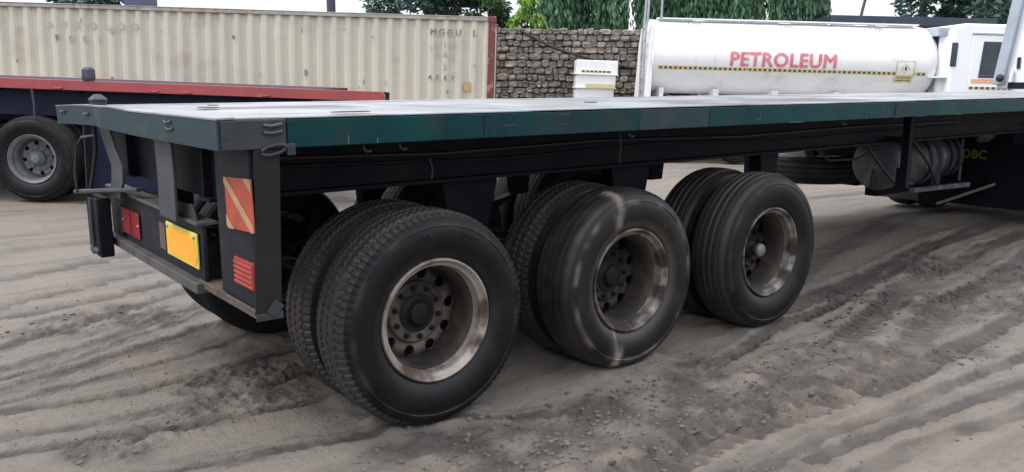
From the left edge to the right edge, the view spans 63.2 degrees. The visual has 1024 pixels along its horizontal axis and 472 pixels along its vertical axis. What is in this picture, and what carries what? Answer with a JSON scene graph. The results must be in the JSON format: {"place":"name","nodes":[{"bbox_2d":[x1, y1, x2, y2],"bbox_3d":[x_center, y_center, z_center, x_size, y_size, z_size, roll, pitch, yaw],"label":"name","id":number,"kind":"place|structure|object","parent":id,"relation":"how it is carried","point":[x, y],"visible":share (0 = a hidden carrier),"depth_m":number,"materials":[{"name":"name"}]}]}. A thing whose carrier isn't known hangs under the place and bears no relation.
{"place":"outdoors","nodes":[
{"label":"outdoors","id":0,"kind":"place"},
{"bbox_2d":[0,0,981,29],"label":"sky","id":1,"kind":"structure","parent":0,"point":[839,7],"materials":[{"name":"white"}]},
{"bbox_2d":[0,158,1023,471],"bbox_3d":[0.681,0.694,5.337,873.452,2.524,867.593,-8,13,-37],"label":"ground","id":2,"kind":"structure","parent":0,"point":[46,254],"depth_m":4.72,"materials":[{"name":"soil"}]},
{"bbox_2d":[45,0,71,2],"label":"tree","id":3,"kind":"object","parent":2,"relation":"on","point":[58,1],"visible":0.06,"depth_m":25.09,"materials":[{"name":"green plant"}]},
{"bbox_2d":[64,0,123,4],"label":"tree","id":4,"kind":"object","parent":2,"relation":"on","point":[108,2],"visible":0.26,"depth_m":23.74,"materials":[{"name":"green plant"}]},
{"bbox_2d":[124,0,156,5],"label":"pillar","id":5,"kind":"structure","parent":2,"relation":"on","point":[141,2],"depth_m":22.89,"materials":[{"name":"blue paint"}]},
{"bbox_2d":[0,67,389,200],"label":"parked trailer","id":6,"kind":"object","parent":2,"relation":"on","point":[38,142],"visible":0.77,"depth_m":10.22,"materials":[{"name":"metal"}]},
{"bbox_2d":[0,1,498,99],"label":"shipping container","id":7,"kind":"object","parent":2,"relation":"on","point":[409,57],"visible":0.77,"depth_m":16.64,"materials":[{"name":"beige metal"}]},
{"bbox_2d":[326,0,335,11],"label":"steel post","id":8,"kind":"object","parent":2,"relation":"on","point":[331,6],"depth_m":23.12,"materials":[{"name":"grey metal"}]},
{"bbox_2d":[359,0,487,15],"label":"broadleaf tree","id":9,"kind":"object","parent":2,"relation":"on","point":[435,7],"visible":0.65,"depth_m":25.57,"materials":[{"name":"green plant"}]},
{"bbox_2d":[462,0,513,28],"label":"broadleaf tree","id":10,"kind":"object","parent":2,"relation":"on","point":[500,10],"visible":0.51,"depth_m":24.61,"materials":[{"name":"green plant"}]},
{"bbox_2d":[0,220,1023,471],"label":"mud clods","id":11,"kind":"object","parent":2,"relation":"on","point":[556,434],"visible":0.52,"depth_m":4.31,"materials":[{"name":"grey soil"}]},
{"bbox_2d":[506,0,546,28],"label":"leafy plant","id":12,"kind":"object","parent":2,"relation":"on","point":[526,11],"visible":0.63,"depth_m":23.60,"materials":[{"name":"green plant"}]},
{"bbox_2d":[55,92,1023,424],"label":"flatbed trailer","id":13,"kind":"object","parent":2,"relation":"on","point":[429,272],"visible":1,"depth_m":4.65,"materials":[{"name":"metal"}]},
{"bbox_2d":[534,0,575,30],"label":"weeping tree","id":14,"kind":"object","parent":2,"relation":"on","point":[556,13],"visible":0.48,"depth_m":25.84,"materials":[{"name":"green plant"}]},
{"bbox_2d":[565,0,594,30],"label":"weeping tree","id":15,"kind":"object","parent":2,"relation":"on","point":[581,8],"visible":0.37,"depth_m":26.32,"materials":[{"name":"green plant"}]},
{"bbox_2d":[572,60,617,97],"bbox_3d":[2.076,-3.243,21.294,1.100,2.440,0.842,2,10,0],"label":"white cabinet","id":16,"kind":"object","parent":2,"relation":"on","point":[594,78],"visible":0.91,"depth_m":20.80,"materials":[{"name":"metal"}]},
{"bbox_2d":[586,0,632,30],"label":"weeping tree","id":17,"kind":"object","parent":2,"relation":"on","point":[606,13],"visible":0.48,"depth_m":25.85,"materials":[{"name":"green plant"}]},
{"bbox_2d":[496,28,724,98],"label":"stone wall","id":18,"kind":"structure","parent":2,"relation":"on","point":[528,67],"depth_m":21.94,"materials":[{"name":"grey stone"}]},
{"bbox_2d":[520,30,636,69],"bbox_3d":[1.855,-4.843,21.730,3.300,1.054,0.184,0,10,0],"label":"black cable","id":19,"kind":"object","parent":18,"relation":"attached to","point":[565,51],"visible":0.79,"depth_m":21.66,"materials":[{"name":"black rubber"}]},
{"bbox_2d":[630,0,665,29],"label":"weeping tree","id":20,"kind":"object","parent":2,"relation":"on","point":[638,7],"visible":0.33,"depth_m":25.93,"materials":[{"name":"green plant"}]},
{"bbox_2d":[663,0,688,20],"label":"weeping tree","id":21,"kind":"object","parent":2,"relation":"on","point":[672,10],"visible":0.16,"depth_m":26.24,"materials":[{"name":"green plant"}]},
{"bbox_2d":[677,0,728,21],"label":"weeping tree","id":22,"kind":"object","parent":2,"relation":"on","point":[707,9],"visible":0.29,"depth_m":25.80,"materials":[{"name":"green plant"}]},
{"bbox_2d":[717,0,752,21],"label":"weeping tree","id":23,"kind":"object","parent":2,"relation":"on","point":[738,9],"visible":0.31,"depth_m":25.84,"materials":[{"name":"green plant"}]},
{"bbox_2d":[748,0,770,22],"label":"weeping tree","id":24,"kind":"object","parent":2,"relation":"on","point":[760,8],"visible":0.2,"depth_m":26.31,"materials":[{"name":"green plant"}]},
{"bbox_2d":[766,0,791,23],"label":"weeping tree","id":25,"kind":"object","parent":2,"relation":"on","point":[779,7],"visible":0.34,"depth_m":25.99,"materials":[{"name":"green plant"}]},
{"bbox_2d":[784,0,816,23],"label":"weeping tree","id":26,"kind":"object","parent":2,"relation":"on","point":[801,10],"visible":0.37,"depth_m":25.91,"materials":[{"name":"green plant"}]},
{"bbox_2d":[809,0,831,18],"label":"weeping tree","id":27,"kind":"object","parent":2,"relation":"on","point":[823,7],"visible":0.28,"depth_m":26.38,"materials":[{"name":"green plant"}]},
{"bbox_2d":[634,0,1023,162],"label":"tank truck","id":28,"kind":"object","parent":2,"relation":"on","point":[701,56],"visible":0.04,"depth_m":18.73,"materials":[{"name":"white paint"}]},
{"bbox_2d":[811,0,996,28],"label":"open shed","id":29,"kind":"structure","parent":2,"relation":"on","point":[927,22],"depth_m":24.50,"materials":[{"name":"grey metal"}]},
{"bbox_2d":[889,0,1011,24],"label":"broadleaf tree","id":30,"kind":"object","parent":2,"relation":"on","point":[999,10],"visible":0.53,"depth_m":32.77,"materials":[{"name":"green plant"}]},
{"bbox_2d":[882,0,1023,210],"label":"tractor truck","id":31,"kind":"object","parent":2,"relation":"on","point":[997,160],"visible":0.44,"depth_m":9.80,"materials":[{"name":"paint"}]},
{"bbox_2d":[936,183,994,204],"bbox_3d":[5.322,-0.492,9.773,0.590,0.300,0.100,8,13,36],"label":"metal bar","id":32,"kind":"object","parent":31,"relation":"on","point":[963,194],"visible":1,"depth_m":9.74,"materials":[{"name":"grey metal"}]}
]}

